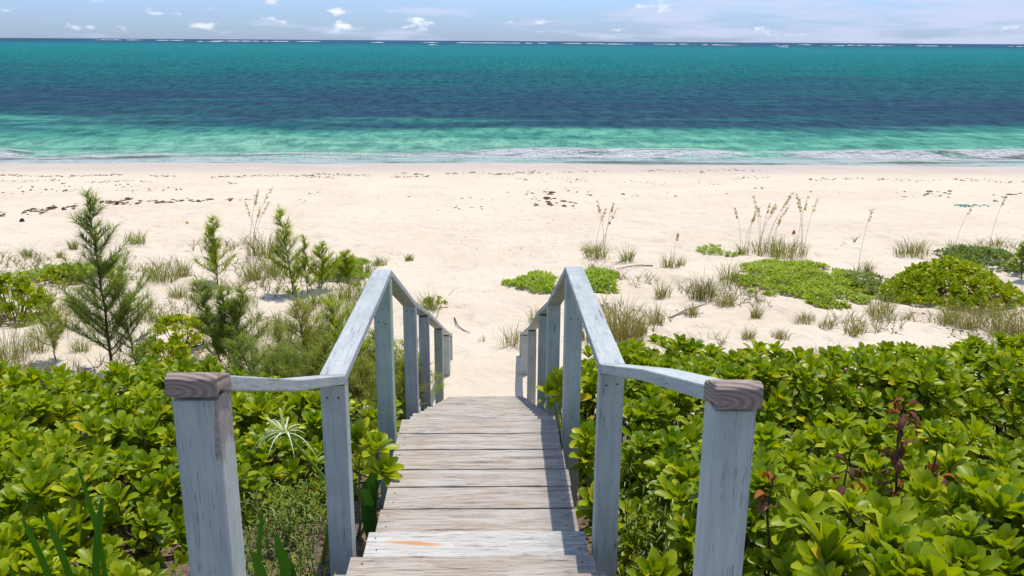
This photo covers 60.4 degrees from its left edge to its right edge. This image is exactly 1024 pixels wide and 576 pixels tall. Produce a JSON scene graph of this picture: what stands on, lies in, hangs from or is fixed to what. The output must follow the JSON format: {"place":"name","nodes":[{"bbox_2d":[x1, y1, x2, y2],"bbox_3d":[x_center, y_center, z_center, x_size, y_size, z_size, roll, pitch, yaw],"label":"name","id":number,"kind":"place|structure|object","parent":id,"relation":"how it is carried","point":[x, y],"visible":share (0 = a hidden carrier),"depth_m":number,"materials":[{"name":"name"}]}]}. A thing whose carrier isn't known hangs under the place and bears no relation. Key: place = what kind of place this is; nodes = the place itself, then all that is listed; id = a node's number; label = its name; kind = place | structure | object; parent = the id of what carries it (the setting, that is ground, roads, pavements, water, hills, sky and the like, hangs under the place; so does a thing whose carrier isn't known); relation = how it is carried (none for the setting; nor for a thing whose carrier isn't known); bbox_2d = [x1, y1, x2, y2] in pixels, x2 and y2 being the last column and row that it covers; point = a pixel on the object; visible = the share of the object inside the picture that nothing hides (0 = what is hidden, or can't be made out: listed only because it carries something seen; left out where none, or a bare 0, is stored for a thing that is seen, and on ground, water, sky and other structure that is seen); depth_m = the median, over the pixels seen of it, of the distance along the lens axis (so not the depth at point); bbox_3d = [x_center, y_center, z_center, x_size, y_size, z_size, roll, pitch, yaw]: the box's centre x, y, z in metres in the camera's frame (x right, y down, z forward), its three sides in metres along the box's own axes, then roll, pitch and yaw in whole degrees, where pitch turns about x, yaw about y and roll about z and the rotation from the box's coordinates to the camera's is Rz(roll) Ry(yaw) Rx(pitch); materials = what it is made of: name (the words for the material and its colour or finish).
{"place":"outdoors","nodes":[
{"label":"outdoors","id":0,"kind":"place"},
{"bbox_2d":[0,163,1023,575],"bbox_3d":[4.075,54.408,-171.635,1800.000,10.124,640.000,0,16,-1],"label":"sand beach","id":1,"kind":"structure","parent":0,"point":[466,261],"depth_m":24.55,"materials":[{"name":"sand"}]},
{"bbox_2d":[0,307,40,364],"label":"grass tuft","id":2,"kind":"object","parent":1,"relation":"on","point":[17,350],"visible":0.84,"depth_m":13.22,"materials":[{"name":"plant"}]},
{"bbox_2d":[0,511,50,550],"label":"naupaka shrub","id":3,"kind":"object","parent":1,"relation":"on","point":[16,517],"visible":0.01,"depth_m":4.33,"materials":[{"name":"green plant"}]},
{"bbox_2d":[0,271,58,324],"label":"dune shrub","id":4,"kind":"object","parent":1,"relation":"on","point":[23,285],"visible":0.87,"depth_m":15.27,"materials":[{"name":"green plant"}]},
{"bbox_2d":[19,327,49,353],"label":"grass tuft","id":5,"kind":"object","parent":1,"relation":"on","point":[33,346],"visible":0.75,"depth_m":13.72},
{"bbox_2d":[0,359,85,452],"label":"naupaka shrub","id":6,"kind":"object","parent":1,"relation":"on","point":[7,369],"visible":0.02,"depth_m":7.07,"materials":[{"name":"green plant"}]},
{"bbox_2d":[19,313,70,338],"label":"grass tuft","id":7,"kind":"object","parent":1,"relation":"on","point":[39,331],"visible":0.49,"depth_m":14.34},
{"bbox_2d":[21,291,69,361],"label":"casuarina sapling","id":8,"kind":"object","parent":1,"relation":"on","point":[53,341],"visible":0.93,"depth_m":13.05,"materials":[{"name":"green plant"}]},
{"bbox_2d":[0,367,94,452],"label":"naupaka shrub","id":9,"kind":"object","parent":1,"relation":"on","point":[44,408],"visible":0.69,"depth_m":6.17,"materials":[{"name":"green plant"}]},
{"bbox_2d":[0,414,106,504],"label":"naupaka shrub","id":10,"kind":"object","parent":1,"relation":"on","point":[19,441],"visible":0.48,"depth_m":5.21,"materials":[{"name":"green plant"}]},
{"bbox_2d":[8,467,107,575],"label":"lily plant","id":11,"kind":"object","parent":1,"relation":"on","point":[98,556],"visible":1,"depth_m":3.62,"materials":[{"name":"green plant"}]},
{"bbox_2d":[36,263,89,285],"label":"dune shrub","id":12,"kind":"object","parent":1,"relation":"on","point":[55,271],"visible":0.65,"depth_m":18.01,"materials":[{"name":"green plant"}]},
{"bbox_2d":[0,507,150,575],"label":"naupaka shrub","id":13,"kind":"object","parent":1,"relation":"on","point":[18,554],"visible":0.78,"depth_m":4.01,"materials":[{"name":"green plant"}]},
{"bbox_2d":[22,261,132,281],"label":"creeping plant","id":14,"kind":"object","parent":1,"relation":"on","point":[31,271],"visible":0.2,"depth_m":18.69,"materials":[{"name":"green plant"}]},
{"bbox_2d":[65,335,92,352],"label":"grass tuft","id":15,"kind":"object","parent":1,"relation":"on","point":[80,348],"visible":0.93,"depth_m":13.79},
{"bbox_2d":[39,185,162,360],"bbox_3d":[-5.675,-0.079,12.295,1.661,2.734,1.566,0,16,-1],"label":"casuarina sapling","id":16,"kind":"object","parent":1,"relation":"on","point":[100,267],"visible":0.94,"depth_m":12.23,"materials":[{"name":"green plant"}]},
{"bbox_2d":[99,270,167,370],"bbox_3d":[-5.358,0.484,12.370,0.889,1.605,0.814,7,17,24],"label":"casuarina sapling","id":17,"kind":"object","parent":1,"relation":"on","point":[125,300],"visible":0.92,"depth_m":12.37,"materials":[{"name":"green plant"}]},
{"bbox_2d":[0,441,276,575],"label":"naupaka shrub","id":18,"kind":"object","parent":1,"relation":"on","point":[150,504],"visible":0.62,"depth_m":4.62,"materials":[{"name":"green plant"}]},
{"bbox_2d":[49,381,250,492],"bbox_3d":[-2.366,1.088,5.851,1.313,0.814,1.424,-9,18,-29],"label":"naupaka shrub","id":19,"kind":"object","parent":1,"relation":"on","point":[102,424],"visible":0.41,"depth_m":5.71,"materials":[{"name":"green plant"}]},
{"bbox_2d":[138,253,182,282],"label":"grass tuft","id":20,"kind":"object","parent":1,"relation":"on","point":[162,275],"visible":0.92,"depth_m":18.42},
{"bbox_2d":[133,338,191,362],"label":"dune shrub","id":21,"kind":"object","parent":1,"relation":"on","point":[182,351],"visible":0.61,"depth_m":13.14,"materials":[{"name":"green plant"}]},
{"bbox_2d":[70,353,269,447],"bbox_3d":[-2.718,1.365,7.067,1.650,1.796,1.421,0,16,-1],"label":"naupaka shrub","id":22,"kind":"object","parent":1,"relation":"on","point":[150,370],"visible":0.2,"depth_m":6.84,"materials":[{"name":"green plant"}]},
{"bbox_2d":[163,278,187,298],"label":"grass tuft","id":23,"kind":"object","parent":1,"relation":"on","point":[178,295],"visible":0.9,"depth_m":17.05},
{"bbox_2d":[148,312,205,354],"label":"dune shrub","id":24,"kind":"object","parent":1,"relation":"on","point":[168,320],"visible":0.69,"depth_m":14.06,"materials":[{"name":"green plant"}]},
{"bbox_2d":[164,252,197,277],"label":"grass tuft","id":25,"kind":"object","parent":1,"relation":"on","point":[182,270],"visible":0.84,"depth_m":18.89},
{"bbox_2d":[192,214,238,284],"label":"casuarina sapling","id":26,"kind":"object","parent":1,"relation":"on","point":[212,249],"visible":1,"depth_m":18.11,"materials":[{"name":"green plant"}]},
{"bbox_2d":[181,272,272,367],"bbox_3d":[-4.129,0.494,12.744,1.229,1.500,0.929,3,16,8],"label":"casuarina sapling","id":27,"kind":"object","parent":1,"relation":"on","point":[230,324],"visible":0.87,"depth_m":12.66,"materials":[{"name":"green plant"}]},
{"bbox_2d":[167,488,327,575],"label":"weed patch","id":28,"kind":"object","parent":1,"relation":"on","point":[292,521],"visible":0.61,"depth_m":4.44,"materials":[{"name":"green plant"}]},
{"bbox_2d":[233,254,272,282],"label":"grass tuft","id":29,"kind":"object","parent":1,"relation":"on","point":[252,271],"visible":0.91,"depth_m":18.83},
{"bbox_2d":[234,186,294,258],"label":"sea oats","id":30,"kind":"object","parent":1,"relation":"on","point":[256,252],"visible":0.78,"depth_m":21.33,"materials":[{"name":"green plant"}]},
{"bbox_2d":[251,512,296,575],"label":"lily plant","id":31,"kind":"object","parent":1,"relation":"on","point":[286,567],"visible":1,"depth_m":3.59,"materials":[{"name":"green plant"}]},
{"bbox_2d":[255,252,294,277],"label":"grass tuft","id":32,"kind":"object","parent":1,"relation":"on","point":[273,270],"visible":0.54,"depth_m":19.22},
{"bbox_2d":[254,307,297,333],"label":"grass tuft","id":33,"kind":"object","parent":1,"relation":"on","point":[279,317],"visible":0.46,"depth_m":15.04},
{"bbox_2d":[220,329,338,413],"bbox_3d":[-2.404,0.917,9.249,1.282,1.124,1.199,0,16,-1],"label":"casuarina sapling","id":34,"kind":"object","parent":1,"relation":"on","point":[240,354],"visible":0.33,"depth_m":9.10,"materials":[{"name":"green plant"}]},
{"bbox_2d":[265,320,293,374],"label":"casuarina sapling","id":35,"kind":"object","parent":1,"relation":"on","point":[277,336],"visible":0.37,"depth_m":12.43,"materials":[{"name":"green plant"}]},
{"bbox_2d":[253,408,328,563],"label":"spider lily","id":36,"kind":"object","parent":1,"relation":"on","point":[307,457],"visible":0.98,"depth_m":4.30,"materials":[{"name":"green plant"}]},
{"bbox_2d":[265,205,318,293],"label":"casuarina sapling","id":37,"kind":"object","parent":1,"relation":"on","point":[295,268],"visible":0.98,"depth_m":17.22,"materials":[{"name":"green plant"}]},
{"bbox_2d":[238,467,355,549],"bbox_3d":[-1.209,1.247,4.992,0.659,0.481,0.708,13,20,37],"label":"weed patch","id":38,"kind":"object","parent":1,"relation":"on","point":[305,511],"visible":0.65,"depth_m":4.93,"materials":[{"name":"green plant"}]},
{"bbox_2d":[235,409,370,520],"bbox_3d":[-1.363,1.686,5.869,1.151,1.641,1.553,0,16,-1],"label":"naupaka shrub","id":39,"kind":"object","parent":1,"relation":"on","point":[258,455],"visible":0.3,"depth_m":5.64,"materials":[{"name":"green plant"}]},
{"bbox_2d":[230,371,378,469],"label":"naupaka shrub","id":40,"kind":"object","parent":1,"relation":"on","point":[253,408],"visible":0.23,"depth_m":6.42,"materials":[{"name":"green plant"}]},
{"bbox_2d":[263,294,350,390],"bbox_3d":[-2.241,0.778,10.031,1.056,1.522,1.163,5,16,15],"label":"casuarina sapling","id":41,"kind":"object","parent":1,"relation":"on","point":[307,334],"visible":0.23,"depth_m":10.03,"materials":[{"name":"green plant"}]},
{"bbox_2d":[297,233,318,292],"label":"casuarina sapling","id":42,"kind":"object","parent":1,"relation":"on","point":[303,248],"visible":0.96,"depth_m":17.42,"materials":[{"name":"green plant"}]},
{"bbox_2d":[290,286,336,309],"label":"grass tuft","id":43,"kind":"object","parent":1,"relation":"on","point":[311,298],"visible":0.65,"depth_m":16.62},
{"bbox_2d":[304,240,343,287],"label":"casuarina sapling","id":44,"kind":"object","parent":1,"relation":"on","point":[322,268],"visible":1,"depth_m":17.68,"materials":[{"name":"green plant"}]},
{"bbox_2d":[274,334,376,423],"bbox_3d":[-1.684,0.946,9.013,1.189,1.069,0.995,11,19,34],"label":"casuarina sapling","id":45,"kind":"object","parent":1,"relation":"on","point":[366,373],"visible":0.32,"depth_m":8.87,"materials":[{"name":"green plant"}]},
{"bbox_2d":[311,257,370,287],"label":"creeping plant","id":46,"kind":"object","parent":1,"relation":"on","point":[334,273],"visible":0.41,"depth_m":18.97,"materials":[{"name":"green plant"}]},
{"bbox_2d":[323,277,360,301],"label":"grass tuft","id":47,"kind":"object","parent":1,"relation":"on","point":[345,292],"visible":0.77,"depth_m":16.89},
{"bbox_2d":[334,247,359,280],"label":"shrub","id":48,"kind":"object","parent":1,"relation":"on","point":[346,261],"visible":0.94,"depth_m":18.57,"materials":[{"name":"green plant"}]},
{"bbox_2d":[362,472,378,537],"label":"lily plant","id":49,"kind":"object","parent":1,"relation":"on","point":[369,503],"visible":0.65,"depth_m":4.65,"materials":[{"name":"green plant"}]},
{"bbox_2d":[313,289,433,413],"bbox_3d":[-1.637,0.759,9.929,1.306,1.516,1.253,4,16,14],"label":"casuarina sapling","id":50,"kind":"object","parent":1,"relation":"on","point":[332,312],"visible":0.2,"depth_m":9.88,"materials":[{"name":"green plant"}]},
{"bbox_2d":[350,417,403,539],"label":"naupaka shoot","id":51,"kind":"object","parent":1,"relation":"on","point":[387,467],"visible":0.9,"depth_m":4.75,"materials":[{"name":"green plant"}]},
{"bbox_2d":[362,388,402,471],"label":"naupaka shoot","id":52,"kind":"object","parent":1,"relation":"on","point":[372,423],"visible":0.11,"depth_m":5.67,"materials":[{"name":"green plant"}]},
{"bbox_2d":[348,327,435,427],"bbox_3d":[-1.127,0.875,8.388,0.926,1.259,0.777,-5,16,-17],"label":"casuarina sapling","id":53,"kind":"object","parent":1,"relation":"on","point":[400,396],"visible":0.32,"depth_m":8.36,"materials":[{"name":"green plant"}]},
{"bbox_2d":[362,355,447,417],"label":"casuarina sapling","id":54,"kind":"object","parent":1,"relation":"on","point":[435,377],"visible":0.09,"depth_m":9.56,"materials":[{"name":"green plant"}]},
{"bbox_2d":[411,285,445,311],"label":"grass tuft","id":55,"kind":"object","parent":1,"relation":"on","point":[433,306],"visible":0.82,"depth_m":16.22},
{"bbox_2d":[164,266,763,575],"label":"wooden staircase","id":56,"kind":"structure","parent":1,"relation":"on","point":[485,486],"depth_m":3.80,"materials":[{"name":"blue paint"}]},
{"bbox_2d":[106,422,850,575],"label":"leaf litter","id":57,"kind":"object","parent":1,"relation":"on","point":[361,538],"visible":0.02,"depth_m":4.89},
{"bbox_2d":[490,319,526,348],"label":"grass tuft","id":58,"kind":"object","parent":1,"relation":"on","point":[515,339],"visible":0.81,"depth_m":14.14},
{"bbox_2d":[0,232,1023,390],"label":"grass","id":59,"kind":"structure","parent":1,"relation":"on","point":[277,289],"depth_m":16.23,"materials":[{"name":"green plant"}]},
{"bbox_2d":[0,169,1023,262],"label":"seaweed","id":60,"kind":"object","parent":1,"relation":"on","point":[53,207],"visible":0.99,"depth_m":34.58,"materials":[{"name":"plant"}]},
{"bbox_2d":[500,269,560,291],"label":"creeping plant","id":61,"kind":"object","parent":1,"relation":"on","point":[545,280],"visible":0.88,"depth_m":18.13,"materials":[{"name":"green plant"}]},
{"bbox_2d":[535,369,591,499],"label":"naupaka shoot","id":62,"kind":"object","parent":1,"relation":"on","point":[553,386],"visible":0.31,"depth_m":5.58,"materials":[{"name":"green plant"}]},
{"bbox_2d":[569,419,595,524],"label":"naupaka shoot","id":63,"kind":"object","parent":1,"relation":"on","point":[584,437],"visible":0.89,"depth_m":4.98,"materials":[{"name":"green plant"}]},
{"bbox_2d":[578,202,618,259],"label":"sea oats","id":64,"kind":"object","parent":1,"relation":"on","point":[597,254],"visible":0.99,"depth_m":20.82,"materials":[{"name":"green plant"}]},
{"bbox_2d":[574,481,623,534],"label":"naupaka shoot","id":65,"kind":"object","parent":1,"relation":"on","point":[583,508],"visible":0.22,"depth_m":4.40,"materials":[{"name":"green plant"}]},
{"bbox_2d":[584,266,625,293],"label":"creeping plant","id":66,"kind":"object","parent":1,"relation":"on","point":[594,273],"visible":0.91,"depth_m":18.28,"materials":[{"name":"green plant"}]},
{"bbox_2d":[544,342,684,475],"bbox_3d":[0.863,1.190,7.269,1.233,1.615,2.118,0,16,-1],"label":"naupaka shrub","id":67,"kind":"object","parent":1,"relation":"on","point":[643,357],"visible":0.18,"depth_m":6.95,"materials":[{"name":"green plant"}]},
{"bbox_2d":[598,287,657,343],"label":"grass tuft","id":68,"kind":"object","parent":1,"relation":"on","point":[616,332],"visible":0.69,"depth_m":14.33,"materials":[{"name":"plant"}]},
{"bbox_2d":[617,242,638,262],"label":"grass tuft","id":69,"kind":"object","parent":1,"relation":"on","point":[624,259],"visible":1,"depth_m":20.53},
{"bbox_2d":[626,548,680,575],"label":"naupaka shoot","id":70,"kind":"object","parent":1,"relation":"on","point":[653,564],"visible":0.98,"depth_m":3.76,"materials":[{"name":"green plant"}]},
{"bbox_2d":[616,462,694,575],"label":"weed patch","id":71,"kind":"object","parent":1,"relation":"on","point":[648,538],"visible":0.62,"depth_m":4.35,"materials":[{"name":"green plant"}]},
{"bbox_2d":[646,279,678,298],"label":"grass tuft","id":72,"kind":"object","parent":1,"relation":"on","point":[659,294],"visible":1,"depth_m":17.32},
{"bbox_2d":[581,333,768,430],"bbox_3d":[1.362,1.043,7.844,0.975,1.539,1.992,-15,22,-43],"label":"naupaka shrub","id":73,"kind":"object","parent":1,"relation":"on","point":[688,347],"visible":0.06,"depth_m":7.43,"materials":[{"name":"green plant"}]},
{"bbox_2d":[578,383,786,533],"bbox_3d":[1.007,1.452,5.670,1.548,1.723,1.732,0,16,-1],"label":"naupaka shrub","id":74,"kind":"object","parent":1,"relation":"on","point":[651,454],"visible":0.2,"depth_m":5.33,"materials":[{"name":"green plant"}]},
{"bbox_2d":[680,269,729,301],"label":"grass tuft","id":75,"kind":"object","parent":1,"relation":"on","point":[702,293],"visible":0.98,"depth_m":17.06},
{"bbox_2d":[696,243,745,256],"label":"creeping plant","id":76,"kind":"object","parent":1,"relation":"on","point":[704,248],"visible":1,"depth_m":21.49,"materials":[{"name":"green plant"}]},
{"bbox_2d":[711,291,735,307],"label":"grass tuft","id":77,"kind":"object","parent":1,"relation":"on","point":[725,303],"visible":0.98,"depth_m":16.69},
{"bbox_2d":[712,256,750,284],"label":"grass tuft","id":78,"kind":"object","parent":1,"relation":"on","point":[726,276],"visible":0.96,"depth_m":18.56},
{"bbox_2d":[733,208,756,254],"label":"sea oats","id":79,"kind":"object","parent":1,"relation":"on","point":[739,248],"visible":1,"depth_m":21.30,"materials":[{"name":"green plant"}]},
{"bbox_2d":[616,421,917,575],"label":"naupaka shrub","id":80,"kind":"object","parent":1,"relation":"on","point":[678,481],"visible":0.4,"depth_m":4.11,"materials":[{"name":"green plant"}]},
{"bbox_2d":[754,471,784,575],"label":"dead shoot","id":81,"kind":"object","parent":1,"relation":"on","point":[762,505],"visible":0.95,"depth_m":3.71,"materials":[{"name":"brown plant"}]},
{"bbox_2d":[666,339,886,464],"bbox_3d":[1.860,1.133,6.683,1.536,1.419,1.649,0,16,-1],"label":"naupaka shrub","id":82,"kind":"object","parent":1,"relation":"on","point":[780,372],"visible":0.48,"depth_m":6.25,"materials":[{"name":"green plant"}]},
{"bbox_2d":[742,192,818,259],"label":"sea oats","id":83,"kind":"object","parent":1,"relation":"on","point":[791,250],"visible":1,"depth_m":21.23,"materials":[{"name":"green plant"}]},
{"bbox_2d":[734,258,874,308],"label":"creeping plant","id":84,"kind":"object","parent":1,"relation":"on","point":[802,282],"visible":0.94,"depth_m":18.13,"materials":[{"name":"green plant"}]},
{"bbox_2d":[824,454,865,514],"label":"dead shoot","id":85,"kind":"object","parent":1,"relation":"on","point":[841,489],"visible":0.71,"depth_m":3.96,"materials":[{"name":"brown plant"}]},
{"bbox_2d":[842,316,869,336],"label":"grass tuft","id":86,"kind":"object","parent":1,"relation":"on","point":[850,330],"visible":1,"depth_m":14.76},
{"bbox_2d":[838,269,910,302],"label":"creeping plant","id":87,"kind":"object","parent":1,"relation":"on","point":[864,276],"visible":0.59,"depth_m":18.35,"materials":[{"name":"green plant"}]},
{"bbox_2d":[859,288,913,316],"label":"grass tuft","id":88,"kind":"object","parent":1,"relation":"on","point":[881,306],"visible":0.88,"depth_m":16.47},
{"bbox_2d":[787,340,993,461],"bbox_3d":[2.911,1.145,6.874,1.617,1.554,1.975,0,16,-1],"label":"naupaka shrub","id":89,"kind":"object","parent":1,"relation":"on","point":[935,382],"visible":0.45,"depth_m":6.42,"materials":[{"name":"green plant"}]},
{"bbox_2d":[771,511,1010,575],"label":"naupaka shrub","id":90,"kind":"object","parent":1,"relation":"on","point":[892,546],"visible":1,"depth_m":3.14,"materials":[{"name":"green plant"}]},
{"bbox_2d":[876,396,920,501],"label":"dead shoot","id":91,"kind":"object","parent":1,"relation":"on","point":[897,454],"visible":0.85,"depth_m":4.08,"materials":[{"name":"brown plant"}]},
{"bbox_2d":[777,406,1023,532],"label":"naupaka shrub","id":92,"kind":"object","parent":1,"relation":"on","point":[865,447],"visible":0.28,"depth_m":4.60,"materials":[{"name":"green plant"}]},
{"bbox_2d":[891,235,933,258],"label":"grass tuft","id":93,"kind":"object","parent":1,"relation":"on","point":[911,251],"visible":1,"depth_m":21.56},
{"bbox_2d":[925,449,957,486],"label":"dead shoot","id":94,"kind":"object","parent":1,"relation":"on","point":[933,467],"visible":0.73,"depth_m":4.17,"materials":[{"name":"brown plant"}]},
{"bbox_2d":[875,255,1023,310],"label":"dune shrub","id":95,"kind":"object","parent":1,"relation":"on","point":[935,273],"visible":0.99,"depth_m":17.10,"materials":[{"name":"green plant"}]},
{"bbox_2d":[927,294,974,325],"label":"grass tuft","id":96,"kind":"object","parent":1,"relation":"on","point":[945,318],"visible":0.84,"depth_m":15.41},
{"bbox_2d":[904,465,1023,575],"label":"naupaka shrub","id":97,"kind":"object","parent":1,"relation":"on","point":[982,496],"visible":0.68,"depth_m":3.58,"materials":[{"name":"green plant"}]},
{"bbox_2d":[918,330,1023,462],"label":"naupaka shrub","id":98,"kind":"object","parent":1,"relation":"on","point":[999,373],"visible":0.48,"depth_m":6.61,"materials":[{"name":"green plant"}]},
{"bbox_2d":[952,305,997,329],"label":"grass tuft","id":99,"kind":"object","parent":1,"relation":"on","point":[971,320],"visible":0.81,"depth_m":14.98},
{"bbox_2d":[933,243,1020,271],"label":"creeping plant","id":100,"kind":"object","parent":1,"relation":"on","point":[977,254],"visible":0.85,"depth_m":20.79,"materials":[{"name":"green plant"}]},
{"bbox_2d":[974,291,1023,333],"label":"grass tuft","id":101,"kind":"object","parent":1,"relation":"on","point":[999,318],"visible":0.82,"depth_m":14.58,"materials":[{"name":"plant"}]},
{"bbox_2d":[1010,438,1023,476],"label":"naupaka shrub","id":102,"kind":"object","parent":1,"relation":"on","point":[1019,442],"visible":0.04,"depth_m":4.75,"materials":[{"name":"green plant"}]},
{"bbox_2d":[1013,234,1023,279],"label":"casuarina sapling","id":103,"kind":"object","parent":1,"relation":"on","point":[1021,269],"visible":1,"depth_m":18.92,"materials":[{"name":"green plant"}]},
{"bbox_2d":[0,38,1023,166],"bbox_3d":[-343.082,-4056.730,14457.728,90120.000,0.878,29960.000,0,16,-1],"label":"sea","id":104,"kind":"structure","parent":0,"point":[87,100],"depth_m":97.48,"materials":[{"name":"liquid"}]},
{"bbox_2d":[0,0,1023,43],"label":"sky","id":105,"kind":"structure","parent":0,"point":[752,21],"materials":[{"name":"blue"}]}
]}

